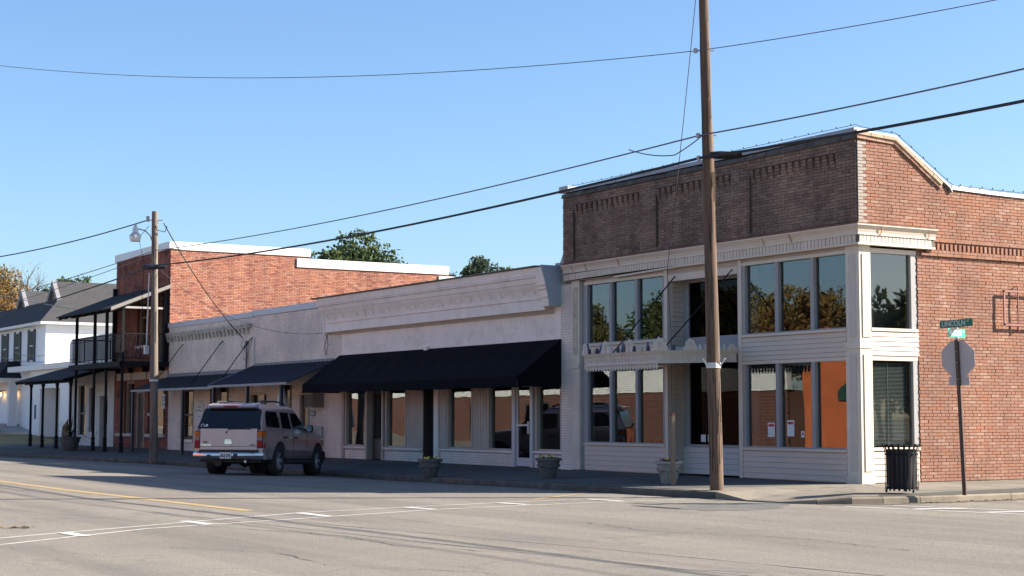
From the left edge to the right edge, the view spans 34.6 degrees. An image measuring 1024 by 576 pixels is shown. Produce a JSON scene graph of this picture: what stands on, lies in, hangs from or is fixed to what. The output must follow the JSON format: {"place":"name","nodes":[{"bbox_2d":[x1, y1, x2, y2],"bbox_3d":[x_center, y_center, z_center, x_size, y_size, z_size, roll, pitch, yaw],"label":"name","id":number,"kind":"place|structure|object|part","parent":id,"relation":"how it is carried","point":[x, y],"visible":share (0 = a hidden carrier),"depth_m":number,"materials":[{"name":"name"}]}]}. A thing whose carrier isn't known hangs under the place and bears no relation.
{"place":"outdoors","nodes":[
{"label":"outdoors","id":0,"kind":"place"},
{"bbox_2d":[0,433,58,443],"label":"lawn","id":1,"kind":"structure","parent":0,"point":[14,437],"depth_m":89.28,"materials":[{"name":"plant"}]},
{"bbox_2d":[0,295,77,309],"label":"overhead cable","id":2,"kind":"object","parent":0,"point":[37,302],"visible":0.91,"depth_m":74.00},
{"bbox_2d":[0,437,1023,575],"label":"road","id":3,"kind":"structure","parent":0,"point":[954,542],"depth_m":20.48,"materials":[{"name":"asphalt"}]},
{"bbox_2d":[0,481,69,489],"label":"line","id":4,"kind":"object","parent":3,"relation":"on","point":[34,485],"visible":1,"depth_m":34.05,"materials":[{"name":"yellow paint"}]},
{"bbox_2d":[7,361,68,436],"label":"garage wing","id":5,"kind":"structure","parent":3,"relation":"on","point":[28,371],"depth_m":92.25,"materials":[{"name":"paint"}]},
{"bbox_2d":[0,280,116,433],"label":"house","id":6,"kind":"structure","parent":3,"relation":"on","point":[34,333],"depth_m":97.07,"materials":[{"name":"grey"}]},
{"bbox_2d":[3,335,5,361],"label":"window","id":7,"kind":"structure","parent":6,"relation":"in","point":[4,336],"depth_m":101.95,"materials":[{"name":"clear glass"}]},
{"bbox_2d":[15,333,18,360],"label":"window","id":8,"kind":"structure","parent":6,"relation":"in","point":[17,334],"depth_m":99.42,"materials":[{"name":"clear glass"}]},
{"bbox_2d":[29,330,32,360],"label":"window","id":9,"kind":"structure","parent":6,"relation":"in","point":[31,332],"depth_m":96.71,"materials":[{"name":"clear glass"}]},
{"bbox_2d":[61,421,67,436],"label":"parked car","id":10,"kind":"object","parent":3,"relation":"on","point":[64,433],"visible":0.06,"depth_m":82.63,"materials":[{"name":"metal"}]},
{"bbox_2d":[57,532,90,535],"bbox_3d":[-5.301,2.976,19.865,0.170,0.001,0.751,3,-5,-34],"label":"crosswalk rung","id":11,"kind":"object","parent":3,"relation":"on","point":[72,533],"visible":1,"depth_m":19.79,"materials":[{"name":"white paint"}]},
{"bbox_2d":[66,490,252,510],"bbox_3d":[-6.321,3.652,28.435,0.200,0.001,8.506,3,-5,-33],"label":"line","id":12,"kind":"object","parent":3,"relation":"on","point":[163,500],"visible":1,"depth_m":27.59,"materials":[{"name":"yellow paint"}]},
{"bbox_2d":[181,521,211,523],"bbox_3d":[-4.229,3.146,22.032,0.170,0.001,0.852,3,-5,-35],"label":"crosswalk rung","id":13,"kind":"object","parent":3,"relation":"on","point":[196,522],"visible":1,"depth_m":22.04,"materials":[{"name":"white paint"}]},
{"bbox_2d":[193,401,324,475],"bbox_3d":[-6.873,4.185,45.362,2.430,2.068,5.122,-1,-6,14],"label":"parked suv","id":14,"kind":"object","parent":3,"relation":"on","point":[269,440],"visible":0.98,"depth_m":43.37,"materials":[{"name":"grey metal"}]},
{"bbox_3d":[-7.401,3.431,43.249,1.779,0.527,0.200,-1,-6,14],"label":"rear window","id":15,"kind":"part","parent":14,"relation":"part of","materials":[{"name":"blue glass"}]},
{"bbox_3d":[-6.383,3.502,43.728,0.119,0.423,0.862,-1,-6,14],"label":"quarter window","id":16,"kind":"part","parent":14,"relation":"part of","materials":[{"name":"black glass"}]},
{"bbox_3d":[-6.165,3.602,44.607,0.120,0.432,0.647,-1,-6,14],"label":"rear door window","id":17,"kind":"part","parent":14,"relation":"part of","materials":[{"name":"black glass"}]},
{"bbox_3d":[-5.937,3.706,45.534,0.121,0.437,1.038,-1,-6,14],"label":"front door window","id":18,"kind":"part","parent":14,"relation":"part of","materials":[{"name":"black glass"}]},
{"bbox_2d":[298,513,329,515],"bbox_3d":[-2.868,3.289,23.849,0.170,0.001,0.950,3,-5,-33],"label":"crosswalk rung","id":19,"kind":"object","parent":3,"relation":"on","point":[313,514],"visible":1,"depth_m":23.86,"materials":[{"name":"white paint"}]},
{"bbox_2d":[2,496,660,537],"bbox_3d":[-2.461,3.349,24.344,1.227,0.038,15.557,-3,-6,37],"label":"crosswalk line","id":20,"kind":"object","parent":3,"relation":"on","point":[286,513],"visible":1,"depth_m":23.66,"materials":[{"name":"white paint"}]},
{"bbox_2d":[170,546,504,575],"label":"road crack","id":21,"kind":"object","parent":3,"relation":"on","point":[342,564],"visible":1,"depth_m":16.24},
{"bbox_2d":[0,499,681,544],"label":"crosswalk line","id":22,"kind":"object","parent":3,"relation":"on","point":[284,519],"visible":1,"depth_m":22.30,"materials":[{"name":"white paint"}]},
{"bbox_2d":[242,528,521,552],"bbox_3d":[-1.720,2.910,18.989,0.493,0.001,5.157,4,-6,-41],"label":"road crack","id":23,"kind":"object","parent":3,"relation":"on","point":[376,541],"visible":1,"depth_m":18.42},
{"bbox_2d":[104,461,723,499],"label":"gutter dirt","id":24,"kind":"structure","parent":3,"relation":"on","point":[544,489],"depth_m":32.95,"materials":[{"name":"soil"}]},
{"bbox_2d":[1,487,888,575],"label":"road seam","id":25,"kind":"object","parent":3,"relation":"on","point":[489,538],"visible":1,"depth_m":18.88,"materials":[{"name":"asphalt"}]},
{"bbox_2d":[159,512,751,575],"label":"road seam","id":26,"kind":"object","parent":3,"relation":"on","point":[453,544],"visible":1,"depth_m":18.29,"materials":[{"name":"asphalt"}]},
{"bbox_2d":[0,454,1023,503],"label":"kerb","id":27,"kind":"structure","parent":3,"relation":"on","point":[729,496],"depth_m":31.74,"materials":[{"name":"concrete"}]},
{"bbox_2d":[0,461,1023,528],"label":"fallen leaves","id":28,"kind":"object","parent":3,"relation":"on","point":[24,527],"visible":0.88,"depth_m":28.69,"materials":[{"name":"brown plant"}]},
{"bbox_2d":[107,460,997,491],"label":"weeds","id":29,"kind":"object","parent":3,"relation":"on","point":[286,472],"visible":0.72,"depth_m":53.38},
{"bbox_2d":[534,493,585,499],"bbox_3d":[0.874,3.802,29.982,0.110,0.027,3.027,-2,-5,19],"label":"parking line","id":30,"kind":"object","parent":3,"relation":"on","point":[559,496],"visible":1,"depth_m":29.83,"materials":[{"name":"white paint"}]},
{"bbox_2d":[634,505,680,508],"bbox_3d":[2.288,3.479,26.112,0.143,0.001,1.298,3,-5,-34],"label":"asphalt patch","id":31,"kind":"object","parent":3,"relation":"on","point":[660,507],"visible":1,"depth_m":25.93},
{"bbox_2d":[669,503,789,510],"bbox_3d":[3.735,3.523,26.520,1.565,0.016,3.194,-4,-6,42],"label":"asphalt patch","id":32,"kind":"object","parent":3,"relation":"on","point":[733,506],"visible":1,"depth_m":26.37,"materials":[{"name":"asphalt"}]},
{"bbox_2d":[592,523,903,549],"bbox_3d":[2.620,2.979,19.817,0.508,0.001,5.629,4,-6,-39],"label":"road crack","id":33,"kind":"object","parent":3,"relation":"on","point":[749,535],"visible":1,"depth_m":19.89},
{"bbox_2d":[819,499,1015,504],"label":"gutter dirt","id":34,"kind":"structure","parent":3,"relation":"on","point":[914,503],"depth_m":27.44,"materials":[{"name":"soil"}]},
{"bbox_2d":[846,506,1023,514],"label":"crosswalk line","id":35,"kind":"object","parent":3,"relation":"on","point":[935,510],"visible":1,"depth_m":25.41,"materials":[{"name":"white paint"}]},
{"bbox_2d":[917,508,969,508],"bbox_3d":[6.771,3.474,25.868,0.901,0.001,0.220,1,-5,-12],"label":"crosswalk rung","id":36,"kind":"object","parent":3,"relation":"on","point":[943,508],"visible":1,"depth_m":25.90,"materials":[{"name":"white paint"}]},
{"bbox_2d":[892,505,1021,510],"bbox_3d":[8.282,3.407,24.975,5.604,0.002,0.100,-4,-6,43],"label":"crosswalk line","id":37,"kind":"object","parent":3,"relation":"on","point":[948,507],"visible":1,"depth_m":26.26,"materials":[{"name":"white paint"}]},
{"bbox_2d":[940,318,974,494],"bbox_3d":[7.531,2.005,27.692,0.468,2.973,0.482,0,-4,-3],"label":"street sign post","id":38,"kind":"object","parent":3,"relation":"on","point":[958,360],"visible":1,"depth_m":27.74,"materials":[{"name":"metal"}]},
{"bbox_2d":[0,444,1023,501],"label":"pavement","id":39,"kind":"structure","parent":0,"point":[771,490],"depth_m":35.45,"materials":[{"name":"concrete"}]},
{"bbox_2d":[15,367,103,447],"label":"sloping canopy","id":40,"kind":"object","parent":39,"relation":"on","point":[57,377],"visible":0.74,"depth_m":73.75,"materials":[{"name":"metal"}]},
{"bbox_2d":[52,415,90,450],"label":"potted plant","id":41,"kind":"object","parent":39,"relation":"on","point":[70,442],"visible":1,"depth_m":68.80,"materials":[{"name":"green plant"}]},
{"bbox_2d":[68,333,114,446],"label":"rendered shop","id":42,"kind":"structure","parent":39,"relation":"on","point":[84,401],"depth_m":74.39,"materials":[{"name":"white paint"}]},
{"bbox_2d":[80,386,82,434],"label":"window frame","id":43,"kind":"structure","parent":42,"relation":"in","point":[81,399],"depth_m":76.23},
{"bbox_2d":[91,388,92,431],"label":"window frame","id":44,"kind":"structure","parent":42,"relation":"in","point":[91,388],"depth_m":74.81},
{"bbox_2d":[102,396,107,445],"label":"door","id":45,"kind":"structure","parent":42,"relation":"in","point":[103,396],"depth_m":73.36,"materials":[{"name":"brown glass"}]},
{"bbox_2d":[56,284,170,451],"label":"iron balcony","id":46,"kind":"structure","parent":39,"relation":"on","point":[115,303],"depth_m":66.80,"materials":[{"name":"metal"}]},
{"bbox_2d":[1,357,71,361],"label":"overhead cable","id":47,"kind":"object","parent":46,"relation":"attached to","point":[30,361],"visible":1,"depth_m":79.80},
{"bbox_2d":[129,211,166,464],"bbox_3d":[-12.411,1.687,55.758,1.189,8.619,0.995,3,-5,-31],"label":"utility pole","id":48,"kind":"object","parent":39,"relation":"on","point":[134,235],"visible":0.99,"depth_m":55.85,"materials":[{"name":"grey wood"}]},
{"bbox_2d":[0,269,145,315],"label":"overhead cable","id":49,"kind":"object","parent":48,"relation":"attached to","point":[76,292],"visible":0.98,"depth_m":63.04,"materials":[{"name":"rubber"}]},
{"bbox_2d":[0,220,145,256],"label":"overhead cable","id":50,"kind":"object","parent":48,"relation":"attached to","point":[74,240],"visible":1,"depth_m":57.66,"materials":[{"name":"rubber"}]},
{"bbox_2d":[1,255,150,305],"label":"overhead cable","id":51,"kind":"object","parent":48,"relation":"attached to","point":[80,280],"visible":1,"depth_m":62.50,"materials":[{"name":"rubber"}]},
{"bbox_2d":[2,251,150,296],"bbox_3d":[-27.057,0.519,79.663,0.033,0.960,56.103,3,-5,-32],"label":"overhead cable","id":52,"kind":"object","parent":48,"relation":"attached to","point":[78,275],"visible":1,"depth_m":63.01,"materials":[{"name":"rubber"}]},
{"bbox_2d":[163,223,242,337],"bbox_3d":[-10.781,-0.206,57.526,0.036,3.773,4.098,-3,-5,32],"label":"overhead cable","id":53,"kind":"object","parent":48,"relation":"attached to","point":[200,283],"visible":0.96,"depth_m":57.38,"materials":[{"name":"rubber"}]},
{"bbox_2d":[130,301,333,456],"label":"awning shop","id":54,"kind":"structure","parent":39,"relation":"on","point":[214,359],"depth_m":58.69,"materials":[{"name":"white brick"}]},
{"bbox_2d":[180,392,186,432],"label":"window frame","id":55,"kind":"structure","parent":54,"relation":"in","point":[186,392],"depth_m":64.53,"materials":[{"name":"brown wood"}]},
{"bbox_2d":[192,390,193,439],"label":"window frame","id":56,"kind":"structure","parent":54,"relation":"in","point":[193,390],"depth_m":63.32,"materials":[{"name":"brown wood"}]},
{"bbox_2d":[216,388,221,402],"bbox_3d":[-11.008,4.931,61.457,0.050,2.380,0.600,3,-5,-31],"label":"door","id":57,"kind":"structure","parent":54,"relation":"in","point":[218,390],"depth_m":61.41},
{"bbox_2d":[249,392,255,402],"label":"window frame","id":58,"kind":"structure","parent":54,"relation":"in","point":[251,396],"depth_m":58.49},
{"bbox_2d":[251,392,265,394],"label":"window frame","id":59,"kind":"structure","parent":54,"relation":"in","point":[252,393],"depth_m":57.86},
{"bbox_2d":[276,385,288,406],"bbox_3d":[-7.501,4.325,53.547,0.640,2.440,0.640,3,-5,-31],"label":"closed umbrella","id":60,"kind":"object","parent":39,"relation":"on","point":[285,401],"visible":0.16,"depth_m":53.52,"materials":[{"name":"fabric"}]},
{"bbox_2d":[113,241,451,448],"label":"balcony building","id":61,"kind":"structure","parent":39,"relation":"on","point":[257,281],"depth_m":68.66,"materials":[{"name":"red brick"}]},
{"bbox_2d":[126,381,131,432],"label":"window frame","id":62,"kind":"structure","parent":61,"relation":"in","point":[129,386],"depth_m":70.50,"materials":[{"name":"wood"}]},
{"bbox_2d":[139,301,144,345],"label":"window frame","id":63,"kind":"structure","parent":61,"relation":"in","point":[142,321],"depth_m":69.46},
{"bbox_2d":[140,393,143,447],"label":"door","id":64,"kind":"structure","parent":61,"relation":"in","point":[142,394],"depth_m":68.85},
{"bbox_2d":[159,298,162,361],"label":"window frame","id":65,"kind":"structure","parent":61,"relation":"in","point":[161,301],"depth_m":67.27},
{"bbox_2d":[304,426,321,436],"bbox_3d":[-6.702,4.986,53.337,0.718,1.000,1.000,3,-5,-31],"label":"ice chest","id":66,"kind":"object","parent":39,"relation":"on","point":[317,430],"visible":0.05,"depth_m":53.05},
{"bbox_2d":[417,456,442,476],"bbox_3d":[-2.004,4.370,40.227,0.626,0.526,0.626,3,-5,-31],"label":"planter","id":67,"kind":"object","parent":39,"relation":"on","point":[429,466],"visible":1,"depth_m":40.04,"materials":[{"name":"stone"}]},
{"bbox_2d":[302,255,577,469],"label":"storefront building","id":68,"kind":"structure","parent":39,"relation":"on","point":[474,369],"depth_m":46.44,"materials":[{"name":"white brick"}]},
{"bbox_2d":[160,270,321,333],"bbox_3d":[-8.979,0.434,54.535,6.568,2.307,0.016,-2,-5,24],"label":"overhead cable","id":69,"kind":"object","parent":68,"relation":"attached to","point":[231,317],"visible":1,"depth_m":54.69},
{"bbox_2d":[341,392,344,457],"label":"window frame","id":70,"kind":"structure","parent":68,"relation":"in","point":[342,393],"depth_m":51.93,"materials":[{"name":"wood"}]},
{"bbox_2d":[345,392,350,445],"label":"window frame","id":71,"kind":"structure","parent":68,"relation":"in","point":[347,394],"depth_m":51.88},
{"bbox_2d":[347,444,364,446],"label":"window frame","id":72,"kind":"structure","parent":68,"relation":"in","point":[358,445],"depth_m":51.25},
{"bbox_2d":[372,391,380,458],"bbox_3d":[-4.018,4.162,50.179,0.050,2.110,0.980,3,-5,-31],"label":"door","id":73,"kind":"structure","parent":68,"relation":"in","point":[376,443],"depth_m":50.47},
{"bbox_2d":[385,391,390,447],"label":"window frame","id":74,"kind":"structure","parent":68,"relation":"in","point":[387,393],"depth_m":49.49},
{"bbox_2d":[387,446,404,447],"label":"window frame","id":75,"kind":"structure","parent":68,"relation":"in","point":[387,446],"depth_m":48.90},
{"bbox_2d":[405,390,406,447],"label":"window frame","id":76,"kind":"structure","parent":68,"relation":"in","point":[405,390],"depth_m":48.37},
{"bbox_2d":[423,389,430,457],"bbox_3d":[-2.466,3.834,47.471,0.230,2.380,0.050,3,-5,-31],"label":"door","id":77,"kind":"structure","parent":68,"relation":"in","point":[426,392],"depth_m":47.45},
{"bbox_2d":[433,389,439,458],"bbox_3d":[-2.076,3.787,46.744,0.220,2.400,0.260,3,-5,-31],"label":"window frame","id":78,"kind":"structure","parent":68,"relation":"in","point":[436,452],"depth_m":46.65,"materials":[{"name":"white paint"}]},
{"bbox_2d":[439,389,446,448],"bbox_3d":[-1.882,3.556,46.481,0.180,1.980,0.380,3,-5,-31],"label":"window frame","id":79,"kind":"structure","parent":68,"relation":"in","point":[443,392],"depth_m":46.40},
{"bbox_2d":[446,389,452,448],"bbox_3d":[-1.752,3.540,46.286,0.160,1.980,0.090,3,-5,-31],"label":"window frame","id":80,"kind":"structure","parent":68,"relation":"in","point":[449,440],"depth_m":46.23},
{"bbox_2d":[449,447,470,449],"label":"window frame","id":81,"kind":"structure","parent":68,"relation":"in","point":[465,448],"depth_m":45.54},
{"bbox_2d":[471,388,472,449],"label":"window frame","id":82,"kind":"structure","parent":68,"relation":"in","point":[471,388],"depth_m":45.05,"materials":[{"name":"wood"}]},
{"bbox_2d":[487,388,493,449],"bbox_3d":[-0.583,3.390,44.369,0.160,1.980,0.090,3,-5,-31],"label":"window frame","id":83,"kind":"structure","parent":68,"relation":"in","point":[490,391],"depth_m":44.32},
{"bbox_2d":[490,448,510,450],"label":"window frame","id":84,"kind":"structure","parent":68,"relation":"in","point":[494,449],"depth_m":43.75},
{"bbox_2d":[511,387,511,450],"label":"window frame","id":85,"kind":"structure","parent":68,"relation":"in","point":[511,387],"depth_m":43.27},
{"bbox_2d":[515,386,529,466],"bbox_3d":[0.301,3.559,42.753,0.090,2.150,0.740,3,-5,-31],"label":"door","id":86,"kind":"structure","parent":68,"relation":"in","point":[519,461],"depth_m":42.98,"materials":[{"name":"white metal"}]},
{"bbox_2d":[535,387,541,450],"bbox_3d":[0.680,3.218,42.300,0.160,1.960,0.090,3,-5,-31],"label":"window frame","id":87,"kind":"structure","parent":68,"relation":"in","point":[538,390],"depth_m":42.25,"materials":[{"name":"wood"}]},
{"bbox_2d":[538,449,559,451],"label":"window frame","id":88,"kind":"structure","parent":68,"relation":"in","point":[546,450],"depth_m":41.65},
{"bbox_2d":[560,387,561,451],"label":"window frame","id":89,"kind":"structure","parent":68,"relation":"in","point":[560,387],"depth_m":41.24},
{"bbox_2d":[535,455,561,477],"bbox_3d":[0.813,3.969,36.576,0.603,0.522,0.603,3,-5,-31],"label":"planter","id":90,"kind":"object","parent":39,"relation":"on","point":[548,466],"visible":1,"depth_m":36.40,"materials":[{"name":"stone"}]},
{"bbox_2d":[654,458,682,483],"bbox_3d":[3.140,3.652,32.878,0.580,0.520,0.580,3,-5,-31],"label":"planter","id":91,"kind":"object","parent":39,"relation":"on","point":[663,468],"visible":0.77,"depth_m":32.71,"materials":[{"name":"stone"}]},
{"bbox_2d":[670,413,675,484],"bbox_3d":[3.160,3.209,32.277,0.095,1.490,0.095,3,-5,-31],"label":"wooden stake","id":92,"kind":"object","parent":39,"relation":"on","point":[672,449],"visible":0.82,"depth_m":32.26,"materials":[{"name":"wood"}]},
{"bbox_2d":[693,0,741,490],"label":"utility pole","id":93,"kind":"object","parent":39,"relation":"on","point":[713,364],"visible":0.99,"depth_m":29.65,"materials":[{"name":"brown wood"}]},
{"bbox_2d":[0,0,994,77],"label":"overhead cable","id":94,"kind":"object","parent":93,"relation":"attached to","point":[548,64],"visible":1,"depth_m":31.64,"materials":[{"name":"rubber"}]},
{"bbox_2d":[155,68,1023,250],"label":"overhead cable","id":95,"kind":"object","parent":93,"relation":"attached to","point":[650,148],"visible":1,"depth_m":30.34,"materials":[{"name":"rubber"}]},
{"bbox_2d":[156,99,1023,265],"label":"overhead cable","id":96,"kind":"object","parent":93,"relation":"attached to","point":[796,142],"visible":1,"depth_m":30.41,"materials":[{"name":"rubber"}]},
{"bbox_2d":[629,134,703,155],"bbox_3d":[2.794,-2.576,29.782,1.388,0.381,0.045,-1,-5,16],"label":"overhead cable","id":97,"kind":"object","parent":93,"relation":"attached to","point":[668,155],"visible":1,"depth_m":29.73,"materials":[{"name":"rubber"}]},
{"bbox_2d":[667,0,695,269],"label":"overhead cable","id":98,"kind":"object","parent":93,"relation":"attached to","point":[682,131],"visible":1,"depth_m":33.03,"materials":[{"name":"rubber"}]},
{"bbox_2d":[559,127,1023,483],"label":"corner store","id":99,"kind":"structure","parent":39,"relation":"on","point":[833,311],"depth_m":34.33,"materials":[{"name":"brick"}]},
{"bbox_2d":[582,269,737,371],"bbox_3d":[3.144,0.725,35.957,2.300,2.199,2.899,3,-5,-31],"label":"entrance marquee","id":100,"kind":"object","parent":99,"relation":"attached to","point":[605,356],"visible":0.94,"depth_m":35.04,"materials":[{"name":"metal"}]},
{"bbox_2d":[667,270,671,389],"bbox_3d":[3.577,1.516,37.238,0.112,3.840,0.021,1,-5,-13],"label":"overhead cable","id":101,"kind":"object","parent":99,"relation":"attached to","point":[670,330],"visible":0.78,"depth_m":37.28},
{"bbox_2d":[683,280,689,345],"bbox_3d":[4.012,0.542,37.669,0.080,1.650,0.220,3,-5,-31],"label":"window frame","id":102,"kind":"structure","parent":99,"relation":"in","point":[686,286],"depth_m":37.62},
{"bbox_2d":[683,363,690,473],"bbox_3d":[4.012,2.873,37.486,0.080,2.725,0.220,3,-5,-31],"label":"window frame","id":103,"kind":"structure","parent":99,"relation":"in","point":[687,385],"depth_m":37.45,"materials":[{"name":"wood"}]},
{"bbox_2d":[688,275,736,282],"bbox_3d":[4.628,-0.269,36.717,0.080,0.180,2.150,3,-5,-31],"label":"window frame","id":104,"kind":"structure","parent":99,"relation":"in","point":[729,276],"depth_m":36.70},
{"bbox_2d":[690,335,737,339],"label":"window frame","id":105,"kind":"structure","parent":99,"relation":"in","point":[724,336],"depth_m":36.49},
{"bbox_2d":[690,444,738,447],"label":"window frame","id":106,"kind":"structure","parent":99,"relation":"in","point":[691,445],"depth_m":36.73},
{"bbox_2d":[569,124,1023,220],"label":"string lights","id":107,"kind":"object","parent":99,"relation":"attached to","point":[857,163],"visible":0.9,"depth_m":33.65,"materials":[{"name":"black paint"}]},
{"bbox_2d":[1003,286,1023,330],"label":"sign frame","id":108,"kind":"object","parent":99,"relation":"attached to","point":[1004,313],"visible":1,"depth_m":34.23,"materials":[{"name":"red metal"}]},
{"bbox_2d":[880,444,922,492],"bbox_3d":[6.745,3.119,28.439,0.730,0.830,0.730,3,-5,-31],"label":"litter bin","id":109,"kind":"object","parent":39,"relation":"on","point":[900,469],"visible":1,"depth_m":28.22,"materials":[{"name":"metal"}]},
{"bbox_2d":[0,0,1023,293],"label":"sky","id":110,"kind":"structure","parent":0,"point":[244,153],"materials":[{"name":"blue"}]},
{"label":"ground","id":111,"kind":"structure","parent":0,"visible":0},
{"bbox_2d":[0,264,33,326],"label":"autumn tree","id":112,"kind":"object","parent":111,"relation":"on","point":[7,287],"visible":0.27,"depth_m":134.09,"materials":[{"name":"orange plant"}]},
{"bbox_2d":[1,263,49,305],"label":"bare tree","id":113,"kind":"object","parent":111,"relation":"on","point":[38,284],"visible":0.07,"depth_m":141.64,"materials":[{"name":"brown plant"}]},
{"bbox_2d":[35,275,91,291],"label":"pine tree","id":114,"kind":"object","parent":111,"relation":"on","point":[78,279],"visible":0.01,"depth_m":141.90,"materials":[{"name":"green plant"}]},
{"bbox_2d":[310,228,407,263],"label":"broadleaf tree","id":115,"kind":"object","parent":111,"relation":"on","point":[343,252],"visible":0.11,"depth_m":98.34,"materials":[{"name":"green plant"}]},
{"bbox_2d":[458,255,501,275],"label":"broadleaf tree","id":116,"kind":"object","parent":111,"relation":"on","point":[479,264],"visible":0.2,"depth_m":99.14,"materials":[{"name":"green plant"}]}
]}

